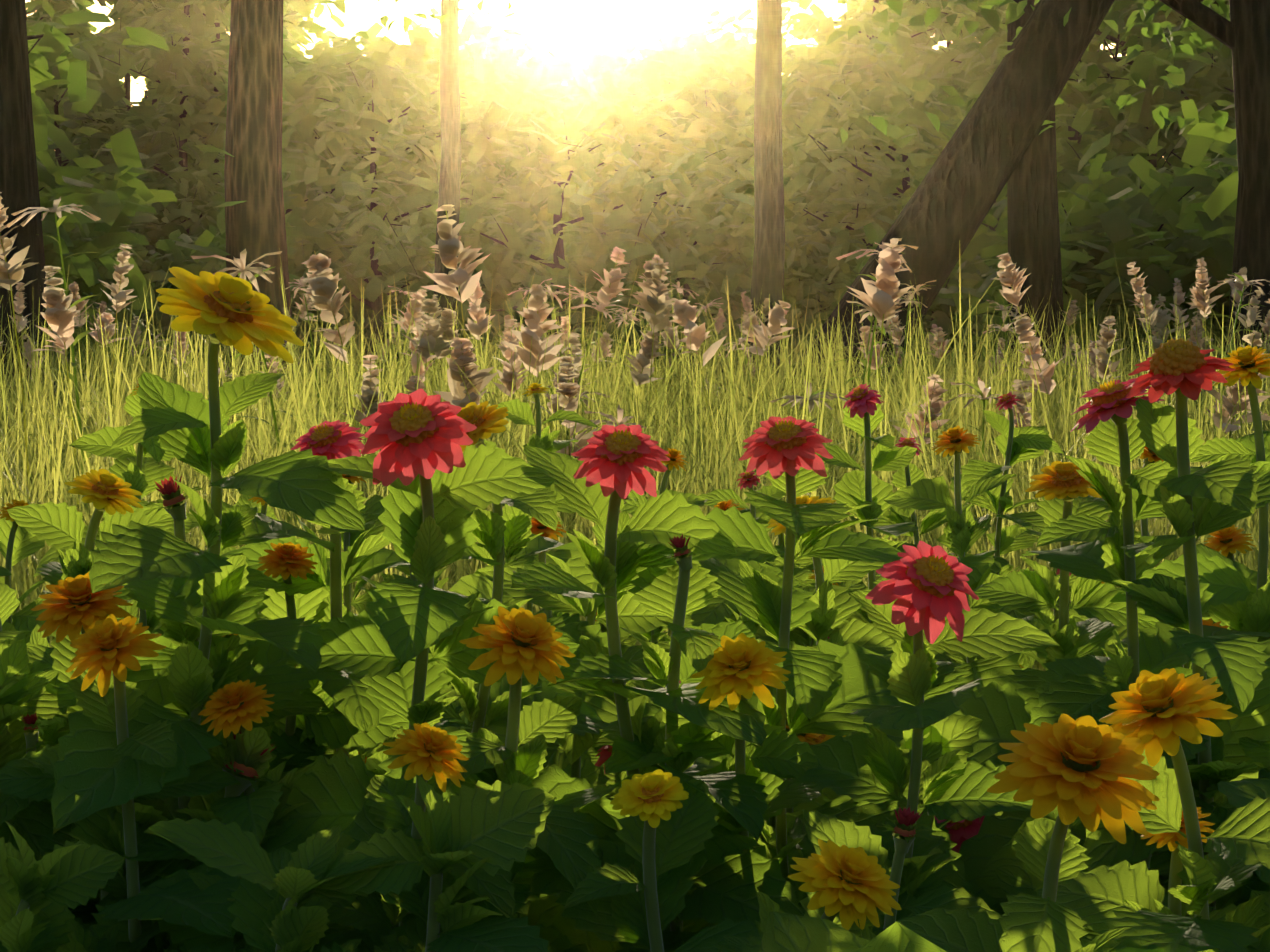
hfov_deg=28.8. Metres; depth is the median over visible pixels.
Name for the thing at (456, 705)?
flower plant back
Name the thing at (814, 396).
weed
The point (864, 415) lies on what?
zinnia flower
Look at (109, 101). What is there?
forest tree
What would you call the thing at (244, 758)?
flower plant
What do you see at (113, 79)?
forest tree
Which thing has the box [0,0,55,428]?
dark tree
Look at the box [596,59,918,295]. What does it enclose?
bush
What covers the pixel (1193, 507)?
red flower zinnia
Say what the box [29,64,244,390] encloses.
understory bush
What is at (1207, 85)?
tree
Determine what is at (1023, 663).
flower plant back
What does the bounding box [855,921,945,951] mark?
leaf
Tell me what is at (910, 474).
zinnia flower
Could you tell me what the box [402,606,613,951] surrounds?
marigold flower
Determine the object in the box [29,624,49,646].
flower plant back
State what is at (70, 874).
flower plant
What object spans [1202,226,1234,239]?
understory bush
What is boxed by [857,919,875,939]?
flower plant
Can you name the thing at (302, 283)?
weed
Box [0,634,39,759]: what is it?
flower plant
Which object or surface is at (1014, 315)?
weed
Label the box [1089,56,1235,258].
understory bush
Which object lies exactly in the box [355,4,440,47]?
forest tree
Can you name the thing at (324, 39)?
forest tree
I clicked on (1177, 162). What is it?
tree
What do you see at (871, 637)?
flower plant
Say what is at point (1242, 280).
weed
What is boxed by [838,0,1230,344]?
tree
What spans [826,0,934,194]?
tree
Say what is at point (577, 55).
forest tree
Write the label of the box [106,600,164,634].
flower plant
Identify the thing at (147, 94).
forest tree
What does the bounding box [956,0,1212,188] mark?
tree
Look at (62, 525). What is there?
calendula flower
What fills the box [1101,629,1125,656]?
flower plant back
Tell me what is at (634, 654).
marigold flower
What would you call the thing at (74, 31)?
tree
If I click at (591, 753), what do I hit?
flower plant back
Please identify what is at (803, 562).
zinnia flower
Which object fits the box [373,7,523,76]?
forest tree
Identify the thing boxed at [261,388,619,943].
zinnia flower
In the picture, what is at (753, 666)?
marigold flower
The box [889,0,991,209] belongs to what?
tree
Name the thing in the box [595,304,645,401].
weed
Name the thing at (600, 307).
weed
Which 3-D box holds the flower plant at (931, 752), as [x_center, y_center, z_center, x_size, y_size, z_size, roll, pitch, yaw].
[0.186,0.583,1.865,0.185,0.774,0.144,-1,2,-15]
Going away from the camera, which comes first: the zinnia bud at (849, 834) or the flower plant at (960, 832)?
the zinnia bud at (849, 834)
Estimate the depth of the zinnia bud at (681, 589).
1.57 m
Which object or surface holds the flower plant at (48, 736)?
on the ground
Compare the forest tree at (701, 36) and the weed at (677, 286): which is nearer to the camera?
the weed at (677, 286)
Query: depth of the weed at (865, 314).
7.12 m
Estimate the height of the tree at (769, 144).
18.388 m
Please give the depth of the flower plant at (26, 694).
1.68 m
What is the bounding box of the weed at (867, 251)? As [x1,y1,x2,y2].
[829,238,917,531]
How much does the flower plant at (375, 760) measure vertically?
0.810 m
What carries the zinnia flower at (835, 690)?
on the ground
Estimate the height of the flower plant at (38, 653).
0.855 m
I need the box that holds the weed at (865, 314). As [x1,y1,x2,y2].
[832,301,898,529]
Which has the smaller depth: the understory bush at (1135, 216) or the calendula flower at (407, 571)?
the calendula flower at (407, 571)
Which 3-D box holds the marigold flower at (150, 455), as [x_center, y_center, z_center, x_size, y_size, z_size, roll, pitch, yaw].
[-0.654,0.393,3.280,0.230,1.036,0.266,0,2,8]
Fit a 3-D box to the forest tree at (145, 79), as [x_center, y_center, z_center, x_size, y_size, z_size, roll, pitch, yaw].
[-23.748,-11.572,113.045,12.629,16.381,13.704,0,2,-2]
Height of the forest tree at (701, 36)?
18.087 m
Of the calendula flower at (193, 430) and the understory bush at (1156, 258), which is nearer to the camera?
the calendula flower at (193, 430)
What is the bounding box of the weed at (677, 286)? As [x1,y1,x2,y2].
[652,280,699,434]
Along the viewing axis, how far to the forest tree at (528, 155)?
83.31 m
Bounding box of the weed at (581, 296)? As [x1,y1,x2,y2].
[562,284,598,413]
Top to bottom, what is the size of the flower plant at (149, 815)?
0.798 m
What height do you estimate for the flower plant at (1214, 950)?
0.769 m
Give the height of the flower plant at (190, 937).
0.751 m
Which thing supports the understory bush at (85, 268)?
on the ground
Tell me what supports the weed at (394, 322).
on the ground
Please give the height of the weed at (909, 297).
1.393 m
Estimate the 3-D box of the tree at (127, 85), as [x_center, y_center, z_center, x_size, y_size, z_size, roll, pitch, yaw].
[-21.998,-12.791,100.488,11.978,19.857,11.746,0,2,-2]
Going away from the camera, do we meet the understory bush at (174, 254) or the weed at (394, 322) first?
the weed at (394, 322)
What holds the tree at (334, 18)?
on the ground
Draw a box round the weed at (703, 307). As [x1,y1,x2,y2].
[695,297,724,428]
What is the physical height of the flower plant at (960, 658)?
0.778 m
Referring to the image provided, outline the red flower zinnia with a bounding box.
[976,338,1269,911]
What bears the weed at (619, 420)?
on the ground
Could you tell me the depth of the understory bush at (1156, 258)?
21.88 m
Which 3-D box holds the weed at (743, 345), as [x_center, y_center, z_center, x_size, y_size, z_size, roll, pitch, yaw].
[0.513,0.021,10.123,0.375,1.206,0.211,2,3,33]
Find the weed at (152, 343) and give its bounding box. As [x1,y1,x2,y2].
[132,333,167,370]
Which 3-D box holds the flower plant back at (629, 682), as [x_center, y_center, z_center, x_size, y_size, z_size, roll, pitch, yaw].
[-0.005,0.544,2.640,0.212,0.786,0.190,-1,3,-23]
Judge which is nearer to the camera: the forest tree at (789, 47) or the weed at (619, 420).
the weed at (619, 420)
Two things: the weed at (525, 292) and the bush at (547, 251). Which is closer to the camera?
the weed at (525, 292)
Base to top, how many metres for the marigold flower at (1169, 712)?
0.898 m
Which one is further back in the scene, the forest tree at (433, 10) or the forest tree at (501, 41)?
the forest tree at (501, 41)
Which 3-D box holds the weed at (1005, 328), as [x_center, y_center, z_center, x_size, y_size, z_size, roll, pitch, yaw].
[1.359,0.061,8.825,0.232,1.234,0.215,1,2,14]
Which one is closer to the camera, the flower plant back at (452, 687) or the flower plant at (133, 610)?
the flower plant back at (452, 687)
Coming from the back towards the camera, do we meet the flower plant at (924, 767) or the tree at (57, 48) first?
the tree at (57, 48)
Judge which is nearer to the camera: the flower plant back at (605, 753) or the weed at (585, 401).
the flower plant back at (605, 753)
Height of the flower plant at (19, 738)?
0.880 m
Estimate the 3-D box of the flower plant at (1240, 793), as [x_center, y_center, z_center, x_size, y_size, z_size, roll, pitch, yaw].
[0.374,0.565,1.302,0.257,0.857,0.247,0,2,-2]
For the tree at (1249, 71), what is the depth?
16.90 m
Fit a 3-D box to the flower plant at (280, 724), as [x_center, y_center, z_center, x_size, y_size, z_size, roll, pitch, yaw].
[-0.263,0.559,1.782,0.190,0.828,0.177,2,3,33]
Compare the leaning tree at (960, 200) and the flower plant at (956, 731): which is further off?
the leaning tree at (960, 200)
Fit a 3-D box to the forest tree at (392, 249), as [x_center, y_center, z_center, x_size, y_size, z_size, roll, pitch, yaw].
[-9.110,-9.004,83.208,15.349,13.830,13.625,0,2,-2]
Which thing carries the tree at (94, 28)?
on the ground
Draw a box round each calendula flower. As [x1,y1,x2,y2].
[7,469,174,644]
[18,267,364,951]
[351,565,486,712]
[418,401,610,736]
[449,383,598,611]
[555,769,759,951]
[953,461,1159,766]
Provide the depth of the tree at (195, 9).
81.90 m
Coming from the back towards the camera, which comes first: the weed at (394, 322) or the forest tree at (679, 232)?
the forest tree at (679, 232)
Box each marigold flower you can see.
[0,499,52,643]
[0,572,208,929]
[28,614,241,941]
[34,384,198,633]
[137,679,315,887]
[207,495,278,622]
[238,542,408,765]
[323,474,398,669]
[327,722,539,951]
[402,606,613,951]
[469,517,669,798]
[621,448,706,689]
[657,633,817,924]
[700,839,901,951]
[714,499,815,632]
[873,425,1021,815]
[886,713,1159,951]
[1035,807,1269,951]
[1082,668,1269,951]
[1109,345,1269,641]
[1202,525,1255,616]
[1202,619,1261,779]
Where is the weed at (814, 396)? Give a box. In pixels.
[758,380,847,538]
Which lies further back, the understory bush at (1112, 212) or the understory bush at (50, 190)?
the understory bush at (50, 190)
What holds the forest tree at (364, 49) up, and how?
on the ground
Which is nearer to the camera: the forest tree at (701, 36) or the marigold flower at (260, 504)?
the marigold flower at (260, 504)
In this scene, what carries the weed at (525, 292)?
on the ground
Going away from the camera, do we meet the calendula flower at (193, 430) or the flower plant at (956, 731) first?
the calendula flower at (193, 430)
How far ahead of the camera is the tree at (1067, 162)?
54.31 m
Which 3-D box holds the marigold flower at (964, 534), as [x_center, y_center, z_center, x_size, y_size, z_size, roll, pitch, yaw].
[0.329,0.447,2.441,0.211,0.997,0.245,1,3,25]
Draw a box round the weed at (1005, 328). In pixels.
[983,322,1035,387]
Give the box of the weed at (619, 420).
[568,404,646,526]
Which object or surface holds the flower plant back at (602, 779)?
on the ground
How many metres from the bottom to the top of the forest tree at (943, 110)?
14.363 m
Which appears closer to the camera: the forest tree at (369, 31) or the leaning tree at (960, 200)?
the leaning tree at (960, 200)
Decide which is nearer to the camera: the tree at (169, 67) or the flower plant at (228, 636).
the flower plant at (228, 636)
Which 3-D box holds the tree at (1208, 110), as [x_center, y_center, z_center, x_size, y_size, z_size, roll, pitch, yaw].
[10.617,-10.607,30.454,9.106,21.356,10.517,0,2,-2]
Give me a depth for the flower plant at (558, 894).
1.79 m
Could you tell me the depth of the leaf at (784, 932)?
1.10 m
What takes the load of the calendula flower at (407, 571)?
on the ground
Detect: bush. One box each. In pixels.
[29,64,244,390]
[36,156,56,196]
[36,159,113,295]
[40,167,158,399]
[83,293,159,373]
[106,202,302,376]
[691,46,1005,320]
[815,265,857,315]
[818,239,996,373]
[823,210,1004,381]
[916,138,1173,379]
[939,99,1237,389]
[1005,144,1221,339]
[1061,158,1237,376]
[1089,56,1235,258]
[1101,111,1237,259]
[1184,123,1237,284]
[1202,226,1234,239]
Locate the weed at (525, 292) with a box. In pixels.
[507,278,565,436]
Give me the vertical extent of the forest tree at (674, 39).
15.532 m
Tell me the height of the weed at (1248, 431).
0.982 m
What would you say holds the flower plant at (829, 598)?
on the ground
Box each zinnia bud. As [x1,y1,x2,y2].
[0,712,99,924]
[89,476,336,891]
[474,489,693,800]
[524,535,822,951]
[803,806,1001,937]
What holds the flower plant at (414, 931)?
on the ground
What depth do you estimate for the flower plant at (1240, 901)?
1.69 m
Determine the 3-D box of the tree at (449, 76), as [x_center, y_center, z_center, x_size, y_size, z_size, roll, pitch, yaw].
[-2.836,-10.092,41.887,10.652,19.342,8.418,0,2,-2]
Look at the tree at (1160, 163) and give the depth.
58.66 m
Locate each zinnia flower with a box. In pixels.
[0,583,28,643]
[221,420,464,771]
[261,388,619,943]
[511,424,803,931]
[605,416,973,898]
[684,472,826,645]
[744,480,847,640]
[765,540,1059,935]
[804,383,956,662]
[873,437,974,575]
[949,392,1062,667]
[958,378,1269,909]
[1021,568,1116,669]
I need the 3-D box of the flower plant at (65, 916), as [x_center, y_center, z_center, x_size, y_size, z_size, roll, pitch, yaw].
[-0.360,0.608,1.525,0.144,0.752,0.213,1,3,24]
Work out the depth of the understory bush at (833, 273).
83.40 m
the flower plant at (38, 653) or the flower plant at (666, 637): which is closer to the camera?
the flower plant at (38, 653)
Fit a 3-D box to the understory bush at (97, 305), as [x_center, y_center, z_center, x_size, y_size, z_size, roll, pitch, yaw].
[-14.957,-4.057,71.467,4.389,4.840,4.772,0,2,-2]
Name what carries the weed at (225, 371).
on the ground
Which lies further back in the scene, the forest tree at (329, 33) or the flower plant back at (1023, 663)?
the forest tree at (329, 33)
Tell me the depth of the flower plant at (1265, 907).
1.34 m
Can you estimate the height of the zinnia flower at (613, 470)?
1.014 m
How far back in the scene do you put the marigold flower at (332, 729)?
1.72 m
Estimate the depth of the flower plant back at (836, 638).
2.53 m
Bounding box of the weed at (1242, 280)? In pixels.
[1196,273,1269,466]
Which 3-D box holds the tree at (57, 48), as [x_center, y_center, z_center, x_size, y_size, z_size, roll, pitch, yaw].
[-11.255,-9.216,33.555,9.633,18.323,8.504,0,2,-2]
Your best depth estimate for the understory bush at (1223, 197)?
19.74 m
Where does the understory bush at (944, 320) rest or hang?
on the ground
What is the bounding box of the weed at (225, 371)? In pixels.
[201,367,239,386]
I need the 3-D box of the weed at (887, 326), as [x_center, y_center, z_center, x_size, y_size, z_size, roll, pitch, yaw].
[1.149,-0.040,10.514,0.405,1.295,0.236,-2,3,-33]
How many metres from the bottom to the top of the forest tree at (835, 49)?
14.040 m
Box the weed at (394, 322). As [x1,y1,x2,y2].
[385,314,423,386]
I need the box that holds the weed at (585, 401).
[547,385,609,516]
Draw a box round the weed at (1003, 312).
[973,300,1021,394]
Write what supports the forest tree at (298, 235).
on the ground
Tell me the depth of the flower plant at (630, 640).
3.39 m
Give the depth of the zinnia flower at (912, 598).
1.54 m
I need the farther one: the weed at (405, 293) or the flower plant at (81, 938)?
the weed at (405, 293)
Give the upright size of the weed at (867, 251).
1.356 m
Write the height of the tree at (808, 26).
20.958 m
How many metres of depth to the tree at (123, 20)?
98.81 m
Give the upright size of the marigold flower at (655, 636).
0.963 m
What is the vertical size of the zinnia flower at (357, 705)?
1.014 m
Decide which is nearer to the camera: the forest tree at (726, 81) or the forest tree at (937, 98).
the forest tree at (726, 81)
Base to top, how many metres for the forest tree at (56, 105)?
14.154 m
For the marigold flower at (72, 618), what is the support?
on the ground
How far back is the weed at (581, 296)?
11.00 m
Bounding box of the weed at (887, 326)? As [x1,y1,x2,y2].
[871,320,909,404]
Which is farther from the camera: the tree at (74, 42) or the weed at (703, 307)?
the tree at (74, 42)
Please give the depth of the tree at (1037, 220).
19.94 m
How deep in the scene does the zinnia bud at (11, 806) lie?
1.65 m
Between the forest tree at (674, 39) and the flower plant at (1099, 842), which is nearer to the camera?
the flower plant at (1099, 842)
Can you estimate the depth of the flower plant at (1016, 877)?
1.59 m
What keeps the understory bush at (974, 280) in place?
on the ground
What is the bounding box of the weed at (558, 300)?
[544,284,575,435]
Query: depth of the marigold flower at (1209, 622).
1.78 m
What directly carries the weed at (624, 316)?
on the ground
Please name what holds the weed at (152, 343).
on the ground
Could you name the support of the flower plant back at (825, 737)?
on the ground
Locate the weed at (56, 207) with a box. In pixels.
[6,197,116,519]
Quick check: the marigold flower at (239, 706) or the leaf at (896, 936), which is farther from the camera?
the marigold flower at (239, 706)
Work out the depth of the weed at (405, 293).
11.87 m
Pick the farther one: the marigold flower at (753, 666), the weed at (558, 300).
the weed at (558, 300)
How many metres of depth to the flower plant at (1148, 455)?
2.30 m
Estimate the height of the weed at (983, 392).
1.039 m
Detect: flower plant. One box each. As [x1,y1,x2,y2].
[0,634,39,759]
[0,639,77,860]
[0,677,26,763]
[0,820,124,951]
[26,644,214,900]
[35,717,68,749]
[35,900,75,951]
[37,909,159,951]
[71,763,205,899]
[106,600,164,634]
[123,727,321,951]
[137,863,372,951]
[143,818,399,951]
[222,634,237,637]
[275,713,328,759]
[320,775,555,951]
[330,744,382,763]
[365,726,403,927]
[373,917,450,951]
[545,891,562,897]
[594,613,636,645]
[632,634,670,688]
[749,687,823,858]
[755,567,895,654]
[757,496,899,778]
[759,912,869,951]
[768,742,942,848]
[845,714,982,774]
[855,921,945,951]
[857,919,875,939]
[905,760,953,842]
[921,799,1004,914]
[946,652,977,663]
[994,812,1214,910]
[1024,447,1181,656]
[1068,703,1269,909]
[1091,636,1126,656]
[1180,617,1211,675]
[1199,948,1218,951]
[1217,779,1269,807]
[1234,778,1269,905]
[1239,736,1269,891]
[1249,890,1269,912]
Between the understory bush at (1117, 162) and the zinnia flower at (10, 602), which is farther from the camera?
the understory bush at (1117, 162)
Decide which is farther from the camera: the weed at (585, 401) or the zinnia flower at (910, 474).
the weed at (585, 401)
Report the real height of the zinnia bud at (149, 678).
0.980 m
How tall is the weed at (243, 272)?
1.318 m
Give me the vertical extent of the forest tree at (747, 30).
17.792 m
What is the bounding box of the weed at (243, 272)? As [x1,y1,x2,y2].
[191,249,306,528]
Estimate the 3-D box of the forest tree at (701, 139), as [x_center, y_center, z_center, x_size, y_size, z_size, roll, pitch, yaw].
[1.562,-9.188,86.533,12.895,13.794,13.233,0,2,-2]
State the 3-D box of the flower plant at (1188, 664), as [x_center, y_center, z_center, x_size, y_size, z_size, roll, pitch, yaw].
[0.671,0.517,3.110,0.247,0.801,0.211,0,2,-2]
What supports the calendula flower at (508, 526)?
on the ground
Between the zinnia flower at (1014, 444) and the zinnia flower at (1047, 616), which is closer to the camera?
the zinnia flower at (1047, 616)
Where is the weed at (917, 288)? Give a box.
[897,280,936,380]
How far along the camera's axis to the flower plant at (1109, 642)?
2.83 m
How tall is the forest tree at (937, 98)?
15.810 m
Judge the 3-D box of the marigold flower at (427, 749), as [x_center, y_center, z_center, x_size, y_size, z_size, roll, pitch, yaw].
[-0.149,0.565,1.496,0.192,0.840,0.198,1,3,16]
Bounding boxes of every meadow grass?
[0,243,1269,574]
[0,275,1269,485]
[89,335,1168,411]
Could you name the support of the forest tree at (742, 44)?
on the ground
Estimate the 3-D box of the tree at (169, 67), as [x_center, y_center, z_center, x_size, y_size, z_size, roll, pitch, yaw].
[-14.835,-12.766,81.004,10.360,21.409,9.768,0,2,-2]
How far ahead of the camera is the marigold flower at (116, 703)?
1.51 m
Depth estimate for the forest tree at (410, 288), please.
90.69 m
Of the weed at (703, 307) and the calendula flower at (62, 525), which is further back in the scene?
the weed at (703, 307)
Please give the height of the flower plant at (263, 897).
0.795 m
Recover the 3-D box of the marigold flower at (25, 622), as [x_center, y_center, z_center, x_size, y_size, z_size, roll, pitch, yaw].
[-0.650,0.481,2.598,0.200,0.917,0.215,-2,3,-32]
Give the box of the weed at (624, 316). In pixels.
[609,312,642,422]
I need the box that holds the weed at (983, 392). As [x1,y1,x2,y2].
[930,377,1023,553]
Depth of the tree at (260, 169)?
20.53 m
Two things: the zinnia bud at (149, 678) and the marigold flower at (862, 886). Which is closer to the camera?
the marigold flower at (862, 886)
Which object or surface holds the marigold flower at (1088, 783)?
on the ground
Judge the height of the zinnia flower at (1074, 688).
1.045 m
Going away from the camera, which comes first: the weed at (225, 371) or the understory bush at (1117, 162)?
the weed at (225, 371)
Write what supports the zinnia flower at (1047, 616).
on the ground
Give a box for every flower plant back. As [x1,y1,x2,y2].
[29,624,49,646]
[429,649,463,716]
[446,683,479,713]
[460,714,471,729]
[557,738,615,795]
[585,748,598,764]
[594,680,636,756]
[595,745,626,798]
[749,816,775,843]
[766,631,843,822]
[802,734,846,744]
[976,652,1030,669]
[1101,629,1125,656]
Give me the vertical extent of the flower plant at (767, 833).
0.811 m
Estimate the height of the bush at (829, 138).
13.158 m
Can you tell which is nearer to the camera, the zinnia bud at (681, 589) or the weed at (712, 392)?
the zinnia bud at (681, 589)
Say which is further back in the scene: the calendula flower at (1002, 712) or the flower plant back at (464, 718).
the flower plant back at (464, 718)
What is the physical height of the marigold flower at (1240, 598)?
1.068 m
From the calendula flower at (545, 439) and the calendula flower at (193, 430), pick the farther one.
the calendula flower at (545, 439)
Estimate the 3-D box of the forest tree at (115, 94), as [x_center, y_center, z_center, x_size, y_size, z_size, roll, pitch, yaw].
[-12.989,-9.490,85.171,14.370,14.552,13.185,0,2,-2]
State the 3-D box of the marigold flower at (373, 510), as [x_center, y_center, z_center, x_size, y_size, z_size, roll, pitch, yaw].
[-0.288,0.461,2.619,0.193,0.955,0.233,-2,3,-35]
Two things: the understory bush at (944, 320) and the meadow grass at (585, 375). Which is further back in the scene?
the understory bush at (944, 320)
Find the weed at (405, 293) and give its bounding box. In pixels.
[379,286,416,449]
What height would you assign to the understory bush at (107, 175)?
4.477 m
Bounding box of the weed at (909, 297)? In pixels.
[886,293,927,421]
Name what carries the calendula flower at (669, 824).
on the ground
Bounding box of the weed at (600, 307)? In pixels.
[548,288,637,439]
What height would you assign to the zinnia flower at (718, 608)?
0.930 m
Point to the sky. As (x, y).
(550, 24)
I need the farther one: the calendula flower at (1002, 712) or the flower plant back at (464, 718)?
the flower plant back at (464, 718)
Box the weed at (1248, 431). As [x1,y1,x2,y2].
[1210,404,1267,553]
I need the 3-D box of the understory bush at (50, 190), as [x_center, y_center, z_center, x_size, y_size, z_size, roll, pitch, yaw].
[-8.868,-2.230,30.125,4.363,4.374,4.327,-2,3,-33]
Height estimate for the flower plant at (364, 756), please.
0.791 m
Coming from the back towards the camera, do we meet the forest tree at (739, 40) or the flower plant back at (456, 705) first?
the forest tree at (739, 40)
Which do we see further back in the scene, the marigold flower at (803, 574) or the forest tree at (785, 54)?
the forest tree at (785, 54)
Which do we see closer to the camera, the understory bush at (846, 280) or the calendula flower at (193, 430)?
the calendula flower at (193, 430)
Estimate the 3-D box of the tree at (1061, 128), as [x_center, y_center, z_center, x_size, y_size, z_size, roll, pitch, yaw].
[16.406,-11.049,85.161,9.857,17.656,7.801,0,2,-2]
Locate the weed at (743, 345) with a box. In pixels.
[719,336,763,427]
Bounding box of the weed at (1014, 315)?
[980,305,1025,432]
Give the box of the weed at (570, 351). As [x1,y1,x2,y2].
[547,339,586,438]
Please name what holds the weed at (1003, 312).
on the ground
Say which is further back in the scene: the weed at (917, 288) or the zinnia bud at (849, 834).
the weed at (917, 288)
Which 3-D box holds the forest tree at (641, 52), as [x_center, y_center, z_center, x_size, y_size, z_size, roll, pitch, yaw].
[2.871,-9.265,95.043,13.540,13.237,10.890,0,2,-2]
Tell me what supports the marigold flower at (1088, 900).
on the ground
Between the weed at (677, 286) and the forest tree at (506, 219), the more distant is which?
the forest tree at (506, 219)
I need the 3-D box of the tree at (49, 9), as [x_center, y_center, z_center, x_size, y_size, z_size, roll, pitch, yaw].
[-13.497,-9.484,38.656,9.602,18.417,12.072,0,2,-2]
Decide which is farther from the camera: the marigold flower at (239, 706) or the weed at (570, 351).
the weed at (570, 351)
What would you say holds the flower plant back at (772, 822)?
on the ground
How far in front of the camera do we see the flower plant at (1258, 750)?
1.61 m
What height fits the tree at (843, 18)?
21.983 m
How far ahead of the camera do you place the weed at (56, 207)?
5.41 m
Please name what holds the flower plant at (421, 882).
on the ground
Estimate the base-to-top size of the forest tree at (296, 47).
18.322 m
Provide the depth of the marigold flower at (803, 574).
2.58 m
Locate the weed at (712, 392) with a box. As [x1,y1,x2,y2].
[699,379,729,429]
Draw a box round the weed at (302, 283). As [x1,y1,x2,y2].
[285,277,344,418]
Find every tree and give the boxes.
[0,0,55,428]
[25,0,100,165]
[25,0,129,152]
[27,0,146,109]
[27,0,169,160]
[27,14,203,231]
[28,0,79,204]
[42,0,312,344]
[45,78,157,135]
[47,0,370,374]
[50,0,448,402]
[50,24,201,231]
[55,0,466,356]
[61,11,304,156]
[72,0,227,134]
[87,22,132,101]
[91,36,391,298]
[115,0,364,318]
[120,77,148,87]
[130,0,345,81]
[130,22,433,141]
[135,8,589,378]
[220,34,467,375]
[283,0,546,385]
[314,30,337,46]
[321,32,334,42]
[343,37,481,374]
[347,64,590,350]
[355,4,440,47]
[363,41,753,375]
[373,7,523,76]
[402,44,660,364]
[459,31,522,63]
[492,41,753,382]
[499,34,810,376]
[566,48,857,382]
[569,15,686,93]
[592,27,792,83]
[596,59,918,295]
[617,28,751,85]
[630,14,925,375]
[636,16,923,368]
[664,32,786,60]
[679,8,850,89]
[734,17,755,42]
[735,37,794,70]
[745,0,784,387]
[775,0,1114,408]
[782,0,975,248]
[782,38,805,88]
[785,75,961,208]
[803,77,966,231]
[814,0,1269,387]
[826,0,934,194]
[837,16,979,46]
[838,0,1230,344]
[886,0,1235,196]
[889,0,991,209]
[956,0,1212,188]
[1006,0,1225,391]
[1056,45,1126,140]
[1057,10,1228,175]
[1067,24,1234,234]
[1122,1,1231,185]
[1164,0,1231,170]
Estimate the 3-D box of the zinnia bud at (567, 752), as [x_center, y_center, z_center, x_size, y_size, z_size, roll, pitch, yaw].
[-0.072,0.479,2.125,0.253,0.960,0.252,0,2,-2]

